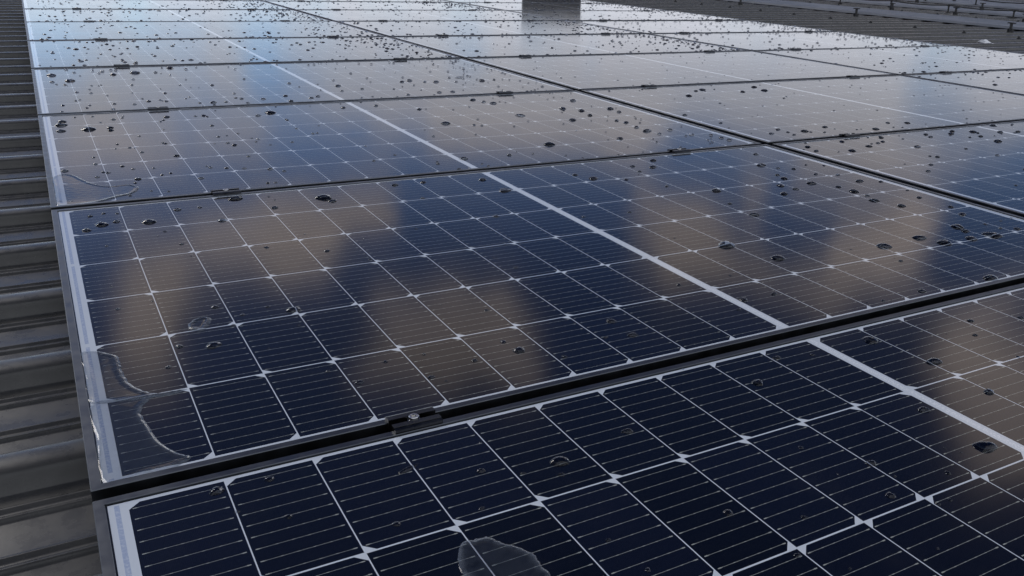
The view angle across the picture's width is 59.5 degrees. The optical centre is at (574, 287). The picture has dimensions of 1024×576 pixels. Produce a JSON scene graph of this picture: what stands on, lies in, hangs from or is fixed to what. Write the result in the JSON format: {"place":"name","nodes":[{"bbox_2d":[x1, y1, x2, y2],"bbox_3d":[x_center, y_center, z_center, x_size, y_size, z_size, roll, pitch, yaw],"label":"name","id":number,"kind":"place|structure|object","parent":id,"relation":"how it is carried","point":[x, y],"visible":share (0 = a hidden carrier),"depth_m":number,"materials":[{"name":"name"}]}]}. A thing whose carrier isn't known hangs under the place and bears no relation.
{"place":"outdoors","nodes":[
{"label":"outdoors","id":0,"kind":"place"},
{"bbox_2d":[0,0,1023,575],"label":"roof","id":1,"kind":"structure","parent":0,"point":[46,520],"depth_m":1.68,"materials":[{"name":"grey metal"}]},
{"bbox_2d":[853,8,859,16],"bbox_3d":[3.756,-3.662,11.881,0.036,0.132,0.090,-10,24,-29],"label":"roof clamp","id":2,"kind":"object","parent":1,"relation":"attached to","point":[856,13],"visible":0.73,"depth_m":11.87,"materials":[{"name":"black metal"}]},
{"bbox_2d":[725,0,1023,29],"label":"flashing strip","id":3,"kind":"object","parent":1,"relation":"on","point":[939,18],"depth_m":12.34,"materials":[{"name":"grey metal"}]},
{"bbox_2d":[827,0,1023,17],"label":"flashing strip","id":4,"kind":"object","parent":1,"relation":"on","point":[966,10],"depth_m":14.70,"materials":[{"name":"grey metal"}]},
{"bbox_2d":[904,0,1023,9],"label":"flashing strip","id":5,"kind":"object","parent":1,"relation":"on","point":[993,4],"depth_m":17.16,"materials":[{"name":"grey metal"}]},
{"bbox_2d":[978,39,992,43],"bbox_3d":[3.917,-2.349,8.489,0.081,0.034,0.191,-10,24,-29],"label":"white scrap","id":6,"kind":"object","parent":1,"relation":"on","point":[984,41],"visible":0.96,"depth_m":8.47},
{"bbox_2d":[1007,22,1015,32],"bbox_3d":[4.916,-2.923,10.042,0.036,0.132,0.090,-10,24,-29],"label":"roof clamp","id":7,"kind":"object","parent":1,"relation":"attached to","point":[1010,29],"visible":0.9,"depth_m":10.03,"materials":[{"name":"black metal"}]},
{"bbox_3d":[4.645,-5.036,15.557,0.090,0.124,0.086,-10,24,-29],"label":"cable post","id":8,"kind":"object","parent":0,"visible":0},
{"bbox_2d":[867,0,1023,12],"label":"safety cable","id":9,"kind":"object","parent":8,"relation":"attached to","point":[947,5],"visible":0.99,"depth_m":13.81,"materials":[{"name":"grey metal"}]},
{"bbox_3d":[6.771,-5.587,17.177,0.090,0.113,0.086,-10,24,-29],"label":"cable post","id":10,"kind":"object","parent":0,"visible":0},
{"bbox_2d":[981,0,1023,3],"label":"safety cable","id":11,"kind":"object","parent":10,"relation":"attached to","point":[1002,2],"visible":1,"depth_m":15.82,"materials":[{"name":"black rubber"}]},
{"bbox_3d":[-2.039,-0.944,3.962,0.040,0.133,9.669,-10,24,-29],"label":"mounting rail","id":12,"kind":"object","parent":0,"visible":0},
{"bbox_2d":[114,64,129,66],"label":"clamp","id":13,"kind":"object","parent":12,"relation":"on","point":[118,65],"visible":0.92,"depth_m":3.50,"materials":[{"name":"black metal"}]},
{"bbox_2d":[22,0,291,9],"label":"solar panel","id":14,"kind":"object","parent":12,"relation":"on","point":[105,4],"visible":0.71,"depth_m":6.68,"materials":[{"name":"glass"}]},
{"bbox_2d":[147,106,168,109],"bbox_3d":[-1.243,-0.530,2.665,0.054,0.024,0.034,-10,24,-29],"label":"clamp","id":15,"kind":"object","parent":12,"relation":"on","point":[159,108],"visible":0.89,"depth_m":2.66,"materials":[{"name":"black metal"}]},
{"bbox_2d":[23,9,330,20],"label":"solar panel","id":16,"kind":"object","parent":12,"relation":"on","point":[142,14],"visible":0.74,"depth_m":5.86,"materials":[{"name":"glass"}]},
{"bbox_2d":[25,21,383,40],"bbox_3d":[-2.090,-1.452,5.059,1.755,0.037,1.038,-10,24,-29],"label":"solar panel","id":17,"kind":"object","parent":12,"relation":"on","point":[36,30],"visible":0.74,"depth_m":4.99,"materials":[{"name":"glass"}]},
{"bbox_2d":[210,188,240,195],"bbox_3d":[-0.710,-0.190,1.819,0.054,0.024,0.034,-10,24,-29],"label":"clamp","id":18,"kind":"object","parent":12,"relation":"on","point":[225,191],"visible":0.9,"depth_m":1.81,"materials":[{"name":"black metal"}]},
{"bbox_2d":[28,36,460,68],"bbox_3d":[-1.556,-1.111,4.213,1.755,0.037,1.038,-10,24,-29],"label":"solar panel","id":19,"kind":"object","parent":12,"relation":"on","point":[102,55],"visible":0.78,"depth_m":4.11,"materials":[{"name":"glass"}]},
{"bbox_2d":[385,407,442,433],"bbox_3d":[-0.175,0.150,0.973,0.054,0.024,0.034,-10,24,-29],"label":"clamp","id":20,"kind":"object","parent":12,"relation":"on","point":[411,420],"visible":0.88,"depth_m":0.97,"materials":[{"name":"black metal"}]},
{"bbox_2d":[51,144,1023,501],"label":"solar panel","id":21,"kind":"object","parent":12,"relation":"on","point":[383,278],"visible":0.86,"depth_m":1.40,"materials":[{"name":"glass"}]},
{"bbox_2d":[95,222,108,226],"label":"raindrop","id":22,"kind":"object","parent":21,"relation":"on","point":[98,224],"visible":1,"depth_m":1.59,"materials":[{"name":"clear liquid"}]},
{"bbox_2d":[81,351,186,403],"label":"puddle","id":23,"kind":"object","parent":21,"relation":"on","point":[106,380],"visible":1,"depth_m":1.03,"materials":[{"name":"clear liquid"}]},
{"bbox_2d":[89,396,190,483],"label":"puddle","id":24,"kind":"object","parent":21,"relation":"on","point":[128,444],"visible":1,"depth_m":0.91,"materials":[{"name":"clear liquid"}]},
{"bbox_2d":[141,219,156,223],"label":"raindrop","id":25,"kind":"object","parent":21,"relation":"on","point":[149,221],"visible":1,"depth_m":1.61,"materials":[{"name":"clear liquid"}]},
{"bbox_2d":[188,317,210,330],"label":"puddle","id":26,"kind":"object","parent":21,"relation":"on","point":[200,324],"visible":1,"depth_m":1.20,"materials":[{"name":"clear liquid"}]},
{"bbox_2d":[206,342,221,348],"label":"raindrop","id":27,"kind":"object","parent":21,"relation":"on","point":[211,345],"visible":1,"depth_m":1.13,"materials":[{"name":"clear liquid"}]},
{"bbox_2d":[228,196,242,199],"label":"raindrop","id":28,"kind":"object","parent":21,"relation":"on","point":[235,198],"visible":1,"depth_m":1.78,"materials":[{"name":"clear liquid"}]},
{"bbox_2d":[286,307,300,312],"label":"raindrop","id":29,"kind":"object","parent":21,"relation":"on","point":[293,309],"visible":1,"depth_m":1.25,"materials":[{"name":"clear liquid"}]},
{"bbox_2d":[315,194,331,199],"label":"raindrop","id":30,"kind":"object","parent":21,"relation":"on","point":[324,197],"visible":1,"depth_m":1.81,"materials":[{"name":"clear liquid"}]},
{"bbox_2d":[499,188,510,191],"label":"raindrop","id":31,"kind":"object","parent":21,"relation":"on","point":[504,190],"visible":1,"depth_m":1.92,"materials":[{"name":"clear liquid"}]},
{"bbox_2d":[513,347,524,352],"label":"raindrop","id":32,"kind":"object","parent":21,"relation":"on","point":[519,350],"visible":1,"depth_m":1.15,"materials":[{"name":"clear liquid"}]},
{"bbox_2d":[606,319,616,322],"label":"raindrop","id":33,"kind":"object","parent":21,"relation":"on","point":[611,320],"visible":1,"depth_m":1.26,"materials":[{"name":"clear liquid"}]},
{"bbox_2d":[627,333,637,336],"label":"raindrop","id":34,"kind":"object","parent":21,"relation":"on","point":[632,334],"visible":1,"depth_m":1.22,"materials":[{"name":"clear liquid"}]},
{"bbox_2d":[718,241,734,247],"bbox_3d":[0.274,-0.081,1.615,0.035,0.007,0.034,-10,24,-29],"label":"raindrop","id":35,"kind":"object","parent":21,"relation":"on","point":[725,244],"visible":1,"depth_m":1.61,"materials":[{"name":"clear liquid"}]},
{"bbox_2d":[738,297,747,301],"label":"raindrop","id":36,"kind":"object","parent":21,"relation":"on","point":[743,299],"visible":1,"depth_m":1.36,"materials":[{"name":"clear liquid"}]},
{"bbox_2d":[749,212,759,215],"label":"raindrop","id":37,"kind":"object","parent":21,"relation":"on","point":[754,214],"visible":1,"depth_m":1.81,"materials":[{"name":"clear liquid"}]},
{"bbox_2d":[770,255,784,260],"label":"raindrop","id":38,"kind":"object","parent":21,"relation":"on","point":[777,257],"visible":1,"depth_m":1.55,"materials":[{"name":"clear liquid"}]},
{"bbox_2d":[869,198,879,201],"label":"raindrop","id":39,"kind":"object","parent":21,"relation":"on","point":[874,200],"visible":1,"depth_m":1.96,"materials":[{"name":"clear liquid"}]},
{"bbox_2d":[876,243,891,247],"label":"raindrop","id":40,"kind":"object","parent":21,"relation":"on","point":[882,245],"visible":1,"depth_m":1.64,"materials":[{"name":"clear liquid"}]},
{"bbox_2d":[912,235,926,239],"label":"raindrop","id":41,"kind":"object","parent":21,"relation":"on","point":[919,237],"visible":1,"depth_m":1.70,"materials":[{"name":"clear liquid"}]},
{"bbox_2d":[936,240,951,244],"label":"raindrop","id":42,"kind":"object","parent":21,"relation":"on","point":[945,242],"visible":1,"depth_m":1.68,"materials":[{"name":"clear liquid"}]},
{"bbox_2d":[951,224,963,228],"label":"raindrop","id":43,"kind":"object","parent":21,"relation":"on","point":[958,226],"visible":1,"depth_m":1.78,"materials":[{"name":"clear liquid"}]},
{"bbox_2d":[965,236,977,240],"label":"raindrop","id":44,"kind":"object","parent":21,"relation":"on","point":[972,238],"visible":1,"depth_m":1.71,"materials":[{"name":"clear liquid"}]},
{"bbox_2d":[983,275,998,280],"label":"raindrop","id":45,"kind":"object","parent":21,"relation":"on","point":[991,277],"visible":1,"depth_m":1.49,"materials":[{"name":"clear liquid"}]},
{"bbox_2d":[981,232,1002,237],"bbox_3d":[0.818,-0.106,1.742,0.034,0.006,0.037,-10,24,-29],"label":"raindrop","id":46,"kind":"object","parent":21,"relation":"on","point":[993,234],"visible":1,"depth_m":1.74,"materials":[{"name":"clear liquid"}]},
{"bbox_2d":[92,283,1023,575],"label":"solar panel","id":47,"kind":"object","parent":12,"relation":"on","point":[684,465],"visible":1,"depth_m":0.88,"materials":[{"name":"glass"}]},
{"bbox_2d":[209,486,224,495],"bbox_3d":[-0.337,0.189,0.839,0.014,0.003,0.014,-10,24,-29],"label":"raindrop","id":48,"kind":"object","parent":47,"relation":"on","point":[215,490],"visible":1,"depth_m":0.84,"materials":[{"name":"clear liquid"}]},
{"bbox_2d":[264,476,273,481],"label":"raindrop","id":49,"kind":"object","parent":47,"relation":"on","point":[269,479],"visible":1,"depth_m":0.86,"materials":[{"name":"clear liquid"}]},
{"bbox_2d":[391,521,400,525],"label":"raindrop","id":50,"kind":"object","parent":47,"relation":"on","point":[396,523],"visible":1,"depth_m":0.80,"materials":[{"name":"clear liquid"}]},
{"bbox_2d":[398,463,418,474],"bbox_3d":[-0.164,0.179,0.886,0.025,0.002,0.011,-10,24,-29],"label":"raindrop","id":51,"kind":"object","parent":47,"relation":"on","point":[406,469],"visible":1,"depth_m":0.88,"materials":[{"name":"clear liquid"}]},
{"bbox_2d":[476,469,485,472],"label":"raindrop","id":52,"kind":"object","parent":47,"relation":"on","point":[480,470],"visible":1,"depth_m":0.89,"materials":[{"name":"clear liquid"}]},
{"bbox_2d":[458,536,550,575],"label":"puddle","id":53,"kind":"object","parent":47,"relation":"on","point":[486,556],"visible":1,"depth_m":0.76,"materials":[{"name":"clear liquid"}]},
{"bbox_2d":[550,456,569,465],"bbox_3d":[-0.015,0.175,0.909,0.021,0.004,0.018,-10,24,-29],"label":"raindrop","id":54,"kind":"object","parent":47,"relation":"on","point":[559,461],"visible":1,"depth_m":0.91,"materials":[{"name":"clear liquid"}]},
{"bbox_2d":[621,429,632,433],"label":"raindrop","id":55,"kind":"object","parent":47,"relation":"on","point":[627,431],"visible":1,"depth_m":0.97,"materials":[{"name":"clear liquid"}]},
{"bbox_2d":[723,509,733,515],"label":"raindrop","id":56,"kind":"object","parent":47,"relation":"on","point":[728,512],"visible":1,"depth_m":0.83,"materials":[{"name":"clear liquid"}]},
{"bbox_2d":[751,379,762,385],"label":"raindrop","id":57,"kind":"object","parent":47,"relation":"on","point":[757,382],"visible":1,"depth_m":1.09,"materials":[{"name":"clear liquid"}]},
{"bbox_2d":[863,336,877,343],"bbox_3d":[0.409,0.070,1.233,0.023,0.004,0.024,-10,24,-29],"label":"raindrop","id":58,"kind":"object","parent":47,"relation":"on","point":[869,340],"visible":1,"depth_m":1.23,"materials":[{"name":"clear liquid"}]},
{"bbox_2d":[865,460,875,465],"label":"raindrop","id":59,"kind":"object","parent":47,"relation":"on","point":[871,462],"visible":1,"depth_m":0.93,"materials":[{"name":"clear liquid"}]},
{"bbox_2d":[885,492,895,497],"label":"raindrop","id":60,"kind":"object","parent":47,"relation":"on","point":[889,495],"visible":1,"depth_m":0.87,"materials":[{"name":"clear liquid"}]},
{"bbox_2d":[918,407,930,411],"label":"raindrop","id":61,"kind":"object","parent":47,"relation":"on","point":[922,409],"visible":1,"depth_m":1.04,"materials":[{"name":"clear liquid"}]},
{"bbox_2d":[926,358,942,364],"bbox_3d":[0.473,0.095,1.174,0.025,0.004,0.017,-10,24,-29],"label":"raindrop","id":62,"kind":"object","parent":47,"relation":"on","point":[932,361],"visible":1,"depth_m":1.17,"materials":[{"name":"clear liquid"}]},
{"bbox_2d":[972,441,997,452],"bbox_3d":[0.448,0.170,0.970,0.028,0.005,0.022,-10,24,-29],"label":"raindrop","id":63,"kind":"object","parent":47,"relation":"on","point":[986,447],"visible":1,"depth_m":0.97,"materials":[{"name":"clear liquid"}]},
{"bbox_2d":[983,389,993,394],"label":"raindrop","id":64,"kind":"object","parent":47,"relation":"on","point":[989,391],"visible":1,"depth_m":1.09,"materials":[{"name":"clear liquid"}]},
{"bbox_3d":[-1.054,-1.113,4.516,0.040,0.133,9.669,-10,24,-29],"label":"mounting rail","id":65,"kind":"object","parent":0,"visible":0},
{"bbox_2d":[31,58,572,114],"bbox_3d":[-1.023,-0.770,3.367,1.755,0.038,1.038,-10,24,-29],"label":"solar panel","id":66,"kind":"object","parent":65,"relation":"on","point":[269,84],"visible":0.73,"depth_m":3.25,"materials":[{"name":"glass"}]},
{"bbox_2d":[38,90,761,209],"bbox_3d":[-0.489,-0.430,2.521,1.755,0.037,1.038,-10,24,-29],"label":"solar panel","id":67,"kind":"object","parent":65,"relation":"on","point":[334,150],"visible":0.73,"depth_m":2.37,"materials":[{"name":"glass"}]},
{"bbox_2d":[54,123,67,125],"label":"raindrop","id":68,"kind":"object","parent":67,"relation":"on","point":[60,124],"visible":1,"depth_m":2.39,"materials":[{"name":"clear liquid"}]},
{"bbox_2d":[80,127,95,130],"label":"raindrop","id":69,"kind":"object","parent":67,"relation":"on","point":[87,128],"visible":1,"depth_m":2.35,"materials":[{"name":"clear liquid"}]},
{"bbox_2d":[52,174,138,206],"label":"puddle","id":70,"kind":"object","parent":67,"relation":"on","point":[68,188],"visible":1,"depth_m":1.80,"materials":[{"name":"clear liquid"}]},
{"bbox_2d":[264,110,275,113],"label":"raindrop","id":71,"kind":"object","parent":67,"relation":"on","point":[269,112],"visible":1,"depth_m":2.68,"materials":[{"name":"clear liquid"}]},
{"bbox_2d":[544,142,555,144],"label":"raindrop","id":72,"kind":"object","parent":67,"relation":"on","point":[548,143],"visible":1,"depth_m":2.40,"materials":[{"name":"clear liquid"}]},
{"bbox_2d":[393,57,406,59],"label":"clamp","id":73,"kind":"object","parent":65,"relation":"on","point":[401,58],"visible":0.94,"depth_m":4.05,"materials":[{"name":"black metal"}]},
{"bbox_2d":[496,91,513,93],"bbox_3d":[-0.251,-0.700,3.223,0.054,0.024,0.034,-10,24,-29],"label":"clamp","id":74,"kind":"object","parent":65,"relation":"on","point":[502,92],"visible":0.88,"depth_m":3.21,"materials":[{"name":"black metal"}]},
{"bbox_2d":[667,148,690,152],"bbox_3d":[0.279,-0.359,2.374,0.054,0.024,0.034,-10,24,-29],"label":"clamp","id":75,"kind":"object","parent":65,"relation":"on","point":[678,150],"visible":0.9,"depth_m":2.37,"materials":[{"name":"black metal"}]},
{"bbox_3d":[-0.505,-1.207,4.824,0.040,0.133,9.669,-10,24,-29],"label":"mounting rail","id":76,"kind":"object","parent":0,"visible":0},
{"bbox_2d":[261,0,451,1],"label":"solar panel","id":77,"kind":"object","parent":76,"relation":"on","point":[371,0],"visible":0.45,"depth_m":8.19,"materials":[{"name":"glass"}]},
{"bbox_2d":[265,1,499,9],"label":"solar panel","id":78,"kind":"object","parent":76,"relation":"on","point":[332,5],"visible":0.59,"depth_m":7.55,"materials":[{"name":"glass"}]},
{"bbox_2d":[296,10,561,21],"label":"solar panel","id":79,"kind":"object","parent":76,"relation":"on","point":[391,15],"visible":0.65,"depth_m":6.69,"materials":[{"name":"glass"}]},
{"bbox_2d":[337,20,643,36],"bbox_3d":[-0.556,-1.714,5.921,1.755,0.037,1.038,-10,24,-29],"label":"solar panel","id":80,"kind":"object","parent":76,"relation":"on","point":[478,28],"visible":0.58,"depth_m":5.84,"materials":[{"name":"glass"}]},
{"bbox_2d":[391,34,748,58],"bbox_3d":[-0.022,-1.373,5.075,1.755,0.037,1.038,-10,24,-29],"label":"solar panel","id":81,"kind":"object","parent":76,"relation":"on","point":[563,45],"visible":0.6,"depth_m":4.98,"materials":[{"name":"glass"}]},
{"bbox_2d":[31,0,1023,442],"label":"raindrops","id":82,"kind":"object","parent":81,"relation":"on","point":[493,48],"visible":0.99,"depth_m":5.15,"materials":[{"name":"clear liquid"}]},
{"bbox_2d":[641,84,656,86],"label":"clamp","id":83,"kind":"object","parent":76,"relation":"on","point":[650,85],"visible":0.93,"depth_m":3.52,"materials":[{"name":"black metal"}]},
{"bbox_2d":[467,51,896,91],"bbox_3d":[0.511,-1.034,4.229,1.755,0.038,1.038,-10,24,-29],"label":"solar panel","id":84,"kind":"object","parent":76,"relation":"on","point":[608,71],"visible":0.69,"depth_m":4.13,"materials":[{"name":"glass"}]},
{"bbox_2d":[581,75,1023,145],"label":"solar panel","id":85,"kind":"object","parent":76,"relation":"on","point":[862,105],"visible":0.71,"depth_m":3.24,"materials":[{"name":"glass"}]},
{"bbox_2d":[839,133,859,136],"bbox_3d":[0.827,-0.453,2.682,0.054,0.024,0.034,-10,24,-29],"label":"clamp","id":86,"kind":"object","parent":76,"relation":"on","point":[848,135],"visible":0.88,"depth_m":2.67,"materials":[{"name":"black metal"}]},
{"bbox_2d":[772,121,1023,216],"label":"solar panel","id":87,"kind":"object","parent":76,"relation":"on","point":[978,171],"visible":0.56,"depth_m":2.41,"materials":[{"name":"glass"}]},
{"bbox_3d":[1.029,-1.470,5.686,0.040,0.133,9.669,-10,24,-29],"label":"mounting rail","id":88,"kind":"object","parent":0,"visible":0},
{"bbox_2d":[446,0,605,2],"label":"solar panel","id":89,"kind":"object","parent":88,"relation":"on","point":[535,1],"visible":0.41,"depth_m":9.08,"materials":[{"name":"glass"}]},
{"bbox_2d":[458,2,669,10],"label":"solar panel","id":90,"kind":"object","parent":88,"relation":"on","point":[549,6],"visible":0.49,"depth_m":8.45,"materials":[{"name":"glass"}]},
{"bbox_2d":[507,10,743,20],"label":"solar panel","id":91,"kind":"object","parent":88,"relation":"on","point":[590,15],"visible":0.59,"depth_m":7.58,"materials":[{"name":"glass"}]},
{"bbox_2d":[573,20,836,33],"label":"solar panel","id":92,"kind":"object","parent":88,"relation":"on","point":[677,26],"visible":0.51,"depth_m":6.72,"materials":[{"name":"glass"}]},
{"bbox_2d":[651,31,948,50],"bbox_3d":[1.512,-1.635,5.937,1.755,0.037,1.038,-10,24,-29],"label":"solar panel","id":93,"kind":"object","parent":88,"relation":"on","point":[757,41],"visible":0.59,"depth_m":5.87,"materials":[{"name":"glass"}]},
{"bbox_2d":[757,45,1023,74],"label":"solar panel","id":94,"kind":"object","parent":88,"relation":"on","point":[906,60],"visible":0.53,"depth_m":4.99,"materials":[{"name":"glass"}]},
{"bbox_2d":[904,69,1023,94],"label":"solar panel","id":95,"kind":"object","parent":88,"relation":"on","point":[1014,83],"visible":0.54,"depth_m":4.18,"materials":[{"name":"glass"}]}
]}

